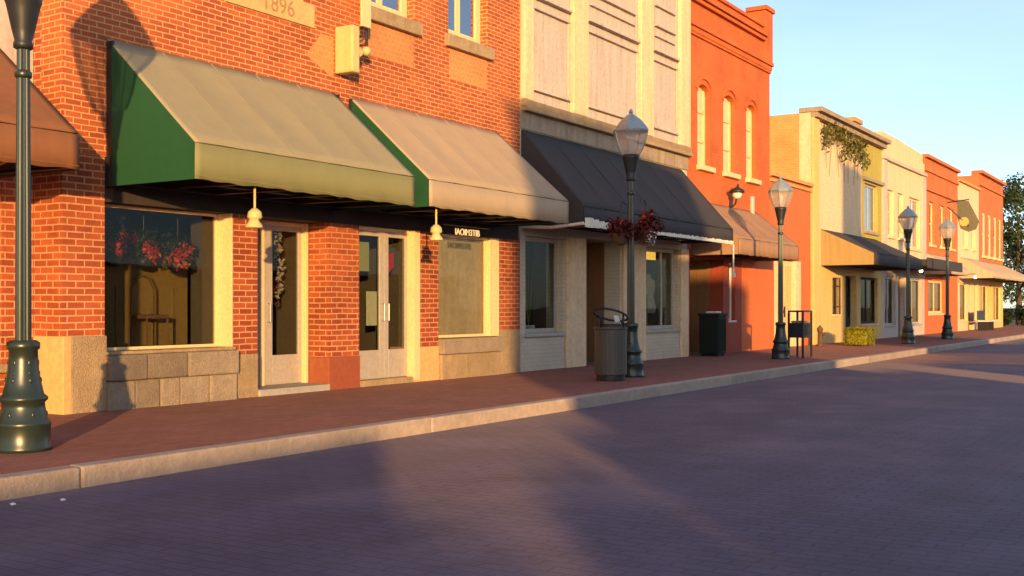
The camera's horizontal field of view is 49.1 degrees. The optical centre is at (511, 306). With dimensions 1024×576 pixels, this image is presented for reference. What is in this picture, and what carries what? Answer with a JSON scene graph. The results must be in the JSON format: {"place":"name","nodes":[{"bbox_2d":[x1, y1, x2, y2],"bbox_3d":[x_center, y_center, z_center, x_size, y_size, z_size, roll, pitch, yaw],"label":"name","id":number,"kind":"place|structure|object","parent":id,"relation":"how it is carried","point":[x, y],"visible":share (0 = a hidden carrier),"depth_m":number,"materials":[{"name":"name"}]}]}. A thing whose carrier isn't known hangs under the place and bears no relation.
{"place":"outdoors","nodes":[
{"label":"outdoors","id":0,"kind":"place"},
{"bbox_2d":[0,338,1023,575],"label":"road","id":1,"kind":"structure","parent":0,"point":[891,469],"depth_m":7.58,"materials":[{"name":"grey asphalt"}]},
{"bbox_2d":[0,334,1023,500],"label":"kerb","id":2,"kind":"structure","parent":1,"relation":"on","point":[52,480],"depth_m":10.46,"materials":[{"name":"concrete"}]},
{"bbox_2d":[877,352,1023,364],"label":"crosswalk","id":3,"kind":"structure","parent":1,"relation":"on","point":[981,358],"depth_m":27.34,"materials":[{"name":"red brick"}]},
{"bbox_2d":[0,324,1023,474],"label":"sidewalk","id":4,"kind":"structure","parent":0,"point":[88,437],"depth_m":13.00,"materials":[{"name":"red brick"}]},
{"bbox_2d":[0,0,51,453],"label":"street lamp","id":5,"kind":"object","parent":4,"relation":"on","point":[25,423],"visible":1,"depth_m":8.90,"materials":[{"name":"green metal"}]},
{"bbox_2d":[0,0,78,408],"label":"corner shop","id":6,"kind":"structure","parent":4,"relation":"on","point":[54,141],"depth_m":11.29,"materials":[{"name":"brick"}]},
{"bbox_2d":[0,363,7,372],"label":"window","id":7,"kind":"structure","parent":6,"relation":"in","point":[3,366],"depth_m":11.77,"materials":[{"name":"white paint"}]},
{"bbox_2d":[33,0,568,414],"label":"brick shop","id":8,"kind":"structure","parent":4,"relation":"on","point":[201,118],"depth_m":14.54,"materials":[{"name":"orange brick"}]},
{"bbox_2d":[105,224,129,266],"bbox_3d":[-4.638,-0.800,13.012,0.277,0.680,0.443,0,0,32],"label":"hanging basket","id":9,"kind":"object","parent":8,"relation":"hanging from","point":[114,256],"visible":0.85,"depth_m":12.96,"materials":[{"name":"green plant"}]},
{"bbox_2d":[106,210,139,255],"bbox_3d":[-4.583,-0.870,13.213,0.238,0.540,0.450,0,0,32],"label":"hanging basket","id":10,"kind":"object","parent":8,"relation":"hanging from","point":[126,233],"visible":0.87,"depth_m":13.17,"materials":[{"name":"green metal"}]},
{"bbox_2d":[127,211,161,267],"bbox_3d":[-4.381,-0.800,13.398,0.294,0.680,0.538,0,0,32],"label":"hanging basket","id":11,"kind":"object","parent":8,"relation":"hanging from","point":[146,246],"visible":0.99,"depth_m":13.32,"materials":[{"name":"red metal"}]},
{"bbox_2d":[105,204,217,350],"bbox_3d":[-4.199,-0.328,13.247,0.060,1.655,1.853,0,0,32],"label":"window","id":12,"kind":"structure","parent":8,"relation":"in","point":[215,216],"depth_m":13.90,"materials":[{"name":"beige wood"}]},
{"bbox_2d":[156,214,197,272],"bbox_3d":[-4.124,-0.775,13.774,0.329,0.731,0.593,0,0,32],"label":"hanging basket","id":13,"kind":"object","parent":8,"relation":"hanging from","point":[176,263],"visible":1,"depth_m":13.71,"materials":[{"name":"red metal"}]},
{"bbox_2d":[245,186,262,228],"bbox_3d":[-2.859,-1.115,12.432,0.200,0.490,0.215,0,0,32],"label":"bell-shaped pendant lamp","id":14,"kind":"object","parent":8,"relation":"hanging from","point":[254,215],"visible":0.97,"depth_m":12.39,"materials":[{"name":"beige ceramic"}]},
{"bbox_2d":[272,231,285,305],"bbox_3d":[-3.211,-0.550,15.423,0.122,1.100,0.264,0,0,32],"label":"garland","id":15,"kind":"object","parent":8,"relation":"hanging from","point":[280,248],"visible":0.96,"depth_m":15.42,"materials":[{"name":"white plant"}]},
{"bbox_2d":[265,225,300,384],"bbox_3d":[-3.125,-0.019,15.295,0.106,2.158,0.732,0,0,32],"label":"door","id":16,"kind":"structure","parent":8,"relation":"in","point":[286,368],"depth_m":15.23,"materials":[{"name":"beige wood"}]},
{"bbox_2d":[335,0,370,74],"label":"alarm box","id":17,"kind":"object","parent":8,"relation":"attached to","point":[348,52],"visible":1,"depth_m":15.44,"materials":[{"name":"beige metal"}]},
{"bbox_2d":[359,242,368,270],"bbox_3d":[-2.197,-0.735,16.493,0.005,0.430,0.280,0,0,32],"label":"poster","id":18,"kind":"object","parent":8,"relation":"attached to","point":[363,256],"visible":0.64,"depth_m":16.51,"materials":[{"name":"beige paper"}]},
{"bbox_2d":[362,46,370,55],"bbox_3d":[-2.113,-3.580,15.764,0.300,0.140,0.133,0,0,32],"label":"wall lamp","id":19,"kind":"object","parent":8,"relation":"attached to","point":[366,50],"depth_m":15.67,"materials":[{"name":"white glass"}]},
{"bbox_2d":[366,291,376,325],"bbox_3d":[-2.058,0.030,16.405,0.004,0.500,0.240,0,0,32],"label":"notice","id":20,"kind":"object","parent":8,"relation":"attached to","point":[371,308],"visible":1,"depth_m":16.40,"materials":[{"name":"paper"}]},
{"bbox_2d":[359,230,384,379],"bbox_3d":[-2.059,-0.019,16.318,0.106,2.158,0.637,0,0,32],"label":"door","id":21,"kind":"structure","parent":8,"relation":"in","point":[371,361],"depth_m":16.51,"materials":[{"name":"beige wood"}]},
{"bbox_2d":[384,232,406,377],"bbox_3d":[-1.738,-0.019,16.823,0.106,2.158,0.550,0,0,32],"label":"door","id":22,"kind":"structure","parent":8,"relation":"in","point":[395,360],"depth_m":16.80,"materials":[{"name":"beige wood"}]},
{"bbox_2d":[388,252,393,273],"bbox_3d":[-1.852,-0.650,16.854,0.010,0.340,0.220,0,0,32],"label":"sign card","id":23,"kind":"object","parent":22,"relation":"hanging from","point":[390,261],"visible":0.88,"depth_m":16.88,"materials":[{"name":"red paper"}]},
{"bbox_2d":[371,0,422,36],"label":"window","id":24,"kind":"structure","parent":8,"relation":"in","point":[389,13],"depth_m":16.68,"materials":[{"name":"beige stone"}]},
{"bbox_2d":[429,207,442,240],"bbox_3d":[-1.035,-1.140,15.301,0.200,0.480,0.215,0,0,32],"label":"bell-shaped pendant lamp","id":25,"kind":"object","parent":8,"relation":"hanging from","point":[436,230],"visible":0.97,"depth_m":15.26,"materials":[{"name":"beige ceramic"}]},
{"bbox_2d":[438,234,486,337],"bbox_3d":[-0.839,-0.326,18.234,0.060,1.653,1.445,0,0,32],"label":"window","id":26,"kind":"structure","parent":8,"relation":"in","point":[484,240],"depth_m":18.80,"materials":[{"name":"beige wood"}]},
{"bbox_2d":[443,224,488,236],"bbox_3d":[-0.680,-1.146,17.022,0.024,0.144,1.200,0,0,32],"label":"letter sign","id":27,"kind":"object","parent":8,"relation":"hanging from","point":[465,231],"visible":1,"depth_m":16.99,"materials":[{"name":"white paint"}]},
{"bbox_2d":[444,0,494,60],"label":"window","id":28,"kind":"structure","parent":8,"relation":"in","point":[463,34],"depth_m":18.39,"materials":[{"name":"beige stone"}]},
{"bbox_3d":[-4.585,0.552,13.514,0.760,0.095,1.790,0,0,32],"label":"display platform","id":29,"kind":"object","parent":8,"relation":"in","visible":0},
{"bbox_2d":[104,239,187,346],"bbox_3d":[-4.524,-0.150,13.630,0.060,1.300,1.450,0,0,32],"label":"backdrop screen","id":30,"kind":"object","parent":29,"relation":"on","point":[171,293],"visible":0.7,"depth_m":13.71,"materials":[{"name":"brown wood"}]},
{"bbox_2d":[130,274,168,346],"bbox_3d":[-4.361,0.053,13.485,0.310,0.894,0.387,0,0,32],"label":"display chair","id":31,"kind":"object","parent":29,"relation":"on","point":[142,298],"visible":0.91,"depth_m":13.53,"materials":[{"name":"brown wood"}]},
{"bbox_2d":[592,307,628,380],"bbox_3d":[1.533,0.581,17.416,0.554,1.138,0.616,0,0,32],"label":"litter bin","id":32,"kind":"object","parent":4,"relation":"on","point":[610,352],"visible":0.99,"depth_m":17.21,"materials":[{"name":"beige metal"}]},
{"bbox_2d":[613,315,619,321],"bbox_3d":[1.623,0.195,17.371,0.064,0.110,0.131,0,0,43],"label":"paper scrap","id":33,"kind":"object","parent":32,"relation":"on","point":[616,318],"visible":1,"depth_m":17.36,"materials":[{"name":"white paper"}]},
{"bbox_2d":[518,0,732,371],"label":"cream shop","id":34,"kind":"structure","parent":4,"relation":"on","point":[593,73],"depth_m":22.24,"materials":[{"name":"paint"}]},
{"bbox_2d":[525,263,535,328],"bbox_3d":[0.276,0.105,20.891,0.323,1.991,0.283,0,0,32],"label":"dried plant","id":35,"kind":"object","parent":34,"relation":"in","point":[528,310],"visible":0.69,"depth_m":20.88,"materials":[{"name":"brown plant"}]},
{"bbox_2d":[524,236,565,337],"bbox_3d":[0.536,-0.350,20.349,0.230,1.800,1.400,0,0,32],"label":"window","id":36,"kind":"structure","parent":34,"relation":"in","point":[535,332],"depth_m":20.87,"materials":[{"name":"grey metal"}]},
{"bbox_2d":[646,295,647,325],"bbox_3d":[2.668,0.327,24.701,0.300,1.547,0.855,0,0,32],"label":"display shelf","id":37,"kind":"object","parent":34,"relation":"in","point":[646,310],"visible":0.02,"depth_m":24.97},
{"bbox_2d":[646,274,655,325],"bbox_3d":[3.083,0.185,25.354,0.340,1.830,0.340,0,0,32],"label":"mannequin","id":38,"kind":"object","parent":34,"relation":"in","point":[650,285],"visible":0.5,"depth_m":25.23},
{"bbox_2d":[646,252,655,259],"bbox_3d":[2.924,-1.115,24.507,0.040,0.170,0.940,0,0,32],"label":"lit header","id":39,"kind":"object","parent":34,"relation":"attached to","point":[650,255],"visible":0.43,"depth_m":24.71},
{"bbox_2d":[646,247,680,332],"bbox_3d":[3.247,-0.355,24.615,0.230,1.850,1.790,0,0,32],"label":"window","id":40,"kind":"structure","parent":34,"relation":"in","point":[660,328],"depth_m":24.84,"materials":[{"name":"grey wood"}]},
{"bbox_2d":[731,245,735,276],"bbox_3d":[4.886,-1.000,24.705,0.060,0.720,0.100,0,0,32],"label":"crank pole","id":41,"kind":"object","parent":34,"relation":"hanging from","point":[733,274],"visible":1,"depth_m":24.68,"materials":[{"name":"white metal"}]},
{"bbox_2d":[613,109,648,376],"bbox_3d":[1.948,-1.042,18.349,0.554,4.385,0.554,0,0,43],"label":"street lamp","id":42,"kind":"object","parent":4,"relation":"on","point":[630,124],"visible":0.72,"depth_m":18.27,"materials":[{"name":"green metal"}]},
{"bbox_2d":[604,201,634,245],"bbox_3d":[1.760,-1.355,18.212,0.533,0.729,0.462,0,0,32],"label":"flower basket","id":43,"kind":"object","parent":42,"relation":"hanging from","point":[621,231],"visible":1,"depth_m":18.11,"materials":[{"name":"plant"}]},
{"bbox_2d":[633,199,664,244],"bbox_3d":[2.197,-1.388,18.458,0.586,0.763,0.661,0,0,32],"label":"flower basket","id":44,"kind":"object","parent":42,"relation":"hanging from","point":[647,230],"visible":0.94,"depth_m":18.38,"materials":[{"name":"plant"}]},
{"bbox_2d":[698,313,726,355],"bbox_3d":[4.671,0.655,26.062,0.530,0.990,0.530,0,0,32],"label":"green bin","id":45,"kind":"object","parent":4,"relation":"on","point":[712,334],"visible":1,"depth_m":25.86,"materials":[{"name":"plastic"}]},
{"bbox_2d":[706,311,720,312],"bbox_3d":[4.694,0.137,26.071,0.270,0.043,0.300,0,0,32],"label":"tray","id":46,"kind":"object","parent":45,"relation":"on","point":[713,311],"visible":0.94,"depth_m":25.96,"materials":[{"name":"white paint"}]},
{"bbox_2d":[687,0,798,355],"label":"orange shop","id":47,"kind":"structure","parent":4,"relation":"on","point":[732,64],"depth_m":28.01,"materials":[{"name":"paint"}]},
{"bbox_2d":[695,75,715,172],"bbox_3d":[4.508,-4.330,26.551,0.320,2.260,1.044,0,0,32],"label":"window","id":48,"kind":"structure","parent":47,"relation":"in","point":[700,165],"depth_m":26.72,"materials":[{"name":"beige paint"}]},
{"bbox_2d":[721,87,740,179],"bbox_3d":[5.380,-4.330,27.922,0.320,2.260,1.104,0,0,32],"label":"window","id":49,"kind":"structure","parent":47,"relation":"in","point":[726,172],"depth_m":28.12,"materials":[{"name":"beige paint"}]},
{"bbox_2d":[728,263,736,321],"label":"window","id":50,"kind":"structure","parent":47,"relation":"in","point":[729,263],"depth_m":28.24,"materials":[{"name":"white paint"}]},
{"bbox_2d":[729,184,744,207],"bbox_3d":[5.480,-2.659,27.648,0.373,0.718,0.634,0,0,-24],"label":"wall lantern","id":51,"kind":"object","parent":47,"relation":"attached to","point":[737,191],"depth_m":27.45,"materials":[{"name":"black metal"}]},
{"bbox_2d":[749,196,754,213],"bbox_3d":[6.234,-2.550,29.098,0.138,0.600,0.138,0,0,32],"label":"vent pipe","id":52,"kind":"object","parent":47,"relation":"attached to","point":[751,204],"visible":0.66,"depth_m":29.04,"materials":[{"name":"grey metal"}]},
{"bbox_2d":[744,96,761,184],"bbox_3d":[6.203,-4.330,29.218,0.320,2.260,1.020,0,0,32],"label":"window","id":53,"kind":"structure","parent":47,"relation":"in","point":[748,179],"depth_m":29.41,"materials":[{"name":"beige paint"}]},
{"bbox_2d":[768,176,792,358],"bbox_3d":[5.886,-0.856,24.543,0.507,4.012,0.507,0,0,43],"label":"street lamp","id":54,"kind":"object","parent":4,"relation":"on","point":[780,348],"visible":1,"depth_m":24.48,"materials":[{"name":"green metal"}]},
{"bbox_2d":[770,172,813,348],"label":"orange shop","id":55,"kind":"structure","parent":4,"relation":"on","point":[797,274],"depth_m":32.18,"materials":[{"name":"paint"}]},
{"bbox_2d":[783,261,790,345],"bbox_3d":[7.676,-0.074,31.647,0.100,2.448,1.344,0,0,32],"label":"door","id":56,"kind":"structure","parent":55,"relation":"in","point":[786,264],"depth_m":31.79,"materials":[{"name":"beige paint"}]},
{"bbox_2d":[788,310,811,357],"bbox_3d":[6.484,0.620,25.206,0.360,1.060,0.640,0,0,32],"label":"newspaper stand","id":57,"kind":"object","parent":4,"relation":"on","point":[798,329],"visible":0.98,"depth_m":25.02,"materials":[{"name":"black metal"}]},
{"bbox_2d":[816,325,824,345],"bbox_3d":[8.957,0.850,32.521,0.237,0.600,0.260,0,0,32],"label":"fire hydrant","id":58,"kind":"object","parent":4,"relation":"on","point":[821,333],"visible":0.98,"depth_m":32.46,"materials":[{"name":"metal"}]},
{"bbox_2d":[770,106,921,344],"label":"yellow shop","id":59,"kind":"structure","parent":4,"relation":"on","point":[853,256],"depth_m":35.26,"materials":[{"name":"beige paint"}]},
{"bbox_2d":[832,277,841,315],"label":"window","id":60,"kind":"structure","parent":59,"relation":"in","point":[835,280],"depth_m":35.61,"materials":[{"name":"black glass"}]},
{"bbox_2d":[820,120,870,184],"bbox_3d":[10.801,-4.942,36.098,0.438,1.841,5.334,0,0,32],"label":"wall vine","id":61,"kind":"object","parent":59,"relation":"attached to","point":[840,134],"depth_m":35.91,"materials":[{"name":"green plant"}]},
{"bbox_2d":[846,277,851,327],"bbox_3d":[11.045,0.085,37.118,0.106,2.130,1.260,0,0,32],"label":"door","id":62,"kind":"structure","parent":59,"relation":"in","point":[847,318],"depth_m":37.55,"materials":[{"name":"brown glass"}]},
{"bbox_2d":[860,277,878,325],"bbox_3d":[12.368,-0.170,38.943,0.210,1.660,2.280,0,0,32],"label":"window","id":63,"kind":"structure","parent":59,"relation":"in","point":[863,323],"depth_m":39.76,"materials":[{"name":"grey wood"}]},
{"bbox_2d":[864,184,879,235],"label":"window","id":64,"kind":"structure","parent":59,"relation":"in","point":[869,190],"depth_m":39.41,"materials":[{"name":"grey metal"}]},
{"bbox_2d":[843,326,875,345],"bbox_3d":[10.157,0.875,32.755,0.816,0.585,0.834,0,0,32],"label":"clipped shrub","id":65,"kind":"object","parent":4,"relation":"on","point":[861,336],"visible":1,"depth_m":32.51,"materials":[{"name":"green plant"}]},
{"bbox_2d":[898,206,917,343],"bbox_3d":[12.179,-0.977,34.442,0.538,4.253,0.538,0,0,43],"label":"street lamp","id":66,"kind":"object","parent":4,"relation":"on","point":[907,336],"visible":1,"depth_m":34.38,"materials":[{"name":"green metal"}]},
{"bbox_2d":[873,131,962,337],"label":"cream false front shop","id":67,"kind":"structure","parent":4,"relation":"on","point":[904,175],"depth_m":43.08,"materials":[{"name":"paint"}]},
{"bbox_2d":[885,276,896,326],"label":"window","id":68,"kind":"structure","parent":67,"relation":"in","point":[890,324],"depth_m":41.99,"materials":[{"name":"grey metal"}]},
{"bbox_2d":[888,191,895,238],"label":"window","id":69,"kind":"structure","parent":67,"relation":"in","point":[889,192],"depth_m":41.76,"materials":[{"name":"beige wood"}]},
{"bbox_2d":[898,278,900,335],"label":"door","id":70,"kind":"structure","parent":67,"relation":"in","point":[899,309],"depth_m":43.32,"materials":[{"name":"brown wood"}]},
{"bbox_2d":[897,194,905,240],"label":"window","id":71,"kind":"structure","parent":67,"relation":"in","point":[899,238],"depth_m":43.04,"materials":[{"name":"beige wood"}]},
{"bbox_2d":[910,198,921,251],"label":"window","id":72,"kind":"structure","parent":67,"relation":"in","point":[913,203],"depth_m":44.99,"materials":[{"name":"beige wood"}]},
{"bbox_2d":[910,279,922,325],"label":"window","id":73,"kind":"structure","parent":67,"relation":"in","point":[913,323],"depth_m":45.66,"materials":[{"name":"beige wood"}]},
{"bbox_2d":[922,154,967,333],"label":"red orange shop","id":74,"kind":"structure","parent":4,"relation":"on","point":[942,183],"depth_m":48.54,"materials":[{"name":"paint"}]},
{"bbox_2d":[929,202,936,247],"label":"window","id":75,"kind":"structure","parent":74,"relation":"in","point":[930,204],"depth_m":47.60,"materials":[{"name":"beige wood"}]},
{"bbox_2d":[928,280,943,315],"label":"window","id":76,"kind":"structure","parent":74,"relation":"in","point":[929,281],"depth_m":48.29,"materials":[{"name":"beige wood"}]},
{"bbox_2d":[940,206,944,249],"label":"window","id":77,"kind":"structure","parent":74,"relation":"in","point":[941,208],"depth_m":49.44,"materials":[{"name":"beige wood"}]},
{"bbox_2d":[949,210,955,251],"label":"window","id":78,"kind":"structure","parent":74,"relation":"in","point":[954,250],"depth_m":51.08,"materials":[{"name":"beige wood"}]},
{"bbox_2d":[947,199,978,231],"bbox_3d":[15.767,-3.175,39.146,1.046,1.149,0.081,0,0,26],"label":"sign","id":79,"kind":"object","parent":74,"relation":"attached to","point":[968,220],"visible":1,"depth_m":39.10,"materials":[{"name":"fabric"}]},
{"bbox_2d":[938,217,955,338],"bbox_3d":[15.290,-0.988,39.337,0.540,4.275,0.540,0,0,-2],"label":"street lamp","id":80,"kind":"object","parent":4,"relation":"on","point":[947,327],"visible":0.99,"depth_m":39.26,"materials":[{"name":"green metal"}]},
{"bbox_2d":[958,178,1010,330],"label":"narrow yellow shop","id":81,"kind":"structure","parent":4,"relation":"on","point":[968,285],"depth_m":53.90,"materials":[{"name":"beige paint"}]},
{"bbox_2d":[960,283,968,322],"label":"window","id":82,"kind":"structure","parent":81,"relation":"in","point":[961,320],"depth_m":53.85,"materials":[{"name":"beige wood"}]},
{"bbox_2d":[963,230,969,249],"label":"window","id":83,"kind":"structure","parent":81,"relation":"in","point":[964,247],"depth_m":53.82,"materials":[{"name":"beige wood"}]},
{"bbox_2d":[971,231,976,251],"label":"window","id":84,"kind":"structure","parent":81,"relation":"in","point":[972,249],"depth_m":55.52,"materials":[{"name":"beige wood"}]},
{"bbox_2d":[974,284,978,321],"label":"window","id":85,"kind":"structure","parent":81,"relation":"in","point":[974,284],"depth_m":56.05,"materials":[{"name":"beige wood"}]},
{"bbox_2d":[977,310,994,330],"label":"bench","id":86,"kind":"object","parent":4,"relation":"on","point":[983,324],"visible":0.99,"depth_m":53.22,"materials":[{"name":"white paint"}]},
{"bbox_2d":[958,170,1023,327],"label":"building","id":87,"kind":"structure","parent":4,"relation":"on","point":[991,195],"depth_m":59.16,"materials":[{"name":"orange paint"}]},
{"bbox_2d":[981,285,985,319],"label":"window","id":88,"kind":"structure","parent":87,"relation":"in","point":[981,285],"depth_m":58.43,"materials":[{"name":"beige wood"}]},
{"bbox_2d":[982,213,987,257],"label":"window","id":89,"kind":"structure","parent":87,"relation":"in","point":[983,256],"depth_m":57.51,"materials":[{"name":"beige wood"}]},
{"bbox_2d":[988,215,993,259],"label":"window","id":90,"kind":"structure","parent":87,"relation":"in","point":[989,257],"depth_m":58.97,"materials":[{"name":"beige wood"}]},
{"bbox_2d":[993,217,998,260],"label":"window","id":91,"kind":"structure","parent":87,"relation":"in","point":[997,259],"depth_m":60.52,"materials":[{"name":"beige wood"}]},
{"bbox_2d":[994,286,1001,321],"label":"window","id":92,"kind":"structure","parent":87,"relation":"in","point":[997,320],"depth_m":61.25,"materials":[{"name":"beige wood"}]},
{"bbox_2d":[999,219,1003,261],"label":"window","id":93,"kind":"structure","parent":87,"relation":"in","point":[1002,260],"depth_m":61.85,"materials":[{"name":"beige wood"}]},
{"bbox_2d":[1003,308,1015,325],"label":"dark shrub","id":94,"kind":"object","parent":4,"relation":"on","point":[1008,317],"visible":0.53,"depth_m":64.59,"materials":[{"name":"green plant"}]},
{"bbox_2d":[1001,172,1023,324],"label":"broadleaf tree","id":95,"kind":"object","parent":4,"relation":"on","point":[1010,235],"visible":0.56,"depth_m":68.81,"materials":[{"name":"green plant"}]},
{"bbox_2d":[1010,304,1023,325],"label":"dark shrub","id":96,"kind":"object","parent":4,"relation":"on","point":[1019,312],"visible":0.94,"depth_m":67.06,"materials":[{"name":"green plant"}]},
{"bbox_2d":[727,0,1023,307],"label":"sky","id":97,"kind":"structure","parent":0,"point":[944,79],"materials":[{"name":"blue"}]},
{"bbox_2d":[1004,308,1015,324],"bbox_3d":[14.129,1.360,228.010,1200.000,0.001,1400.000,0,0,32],"label":"ground","id":98,"kind":"structure","parent":0,"point":[1014,322],"depth_m":100.88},
{"bbox_2d":[1003,188,1023,305],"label":"broadleaf tree","id":99,"kind":"object","parent":98,"relation":"on","point":[1008,289],"visible":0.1,"depth_m":76.83,"materials":[{"name":"green plant"}]}
]}

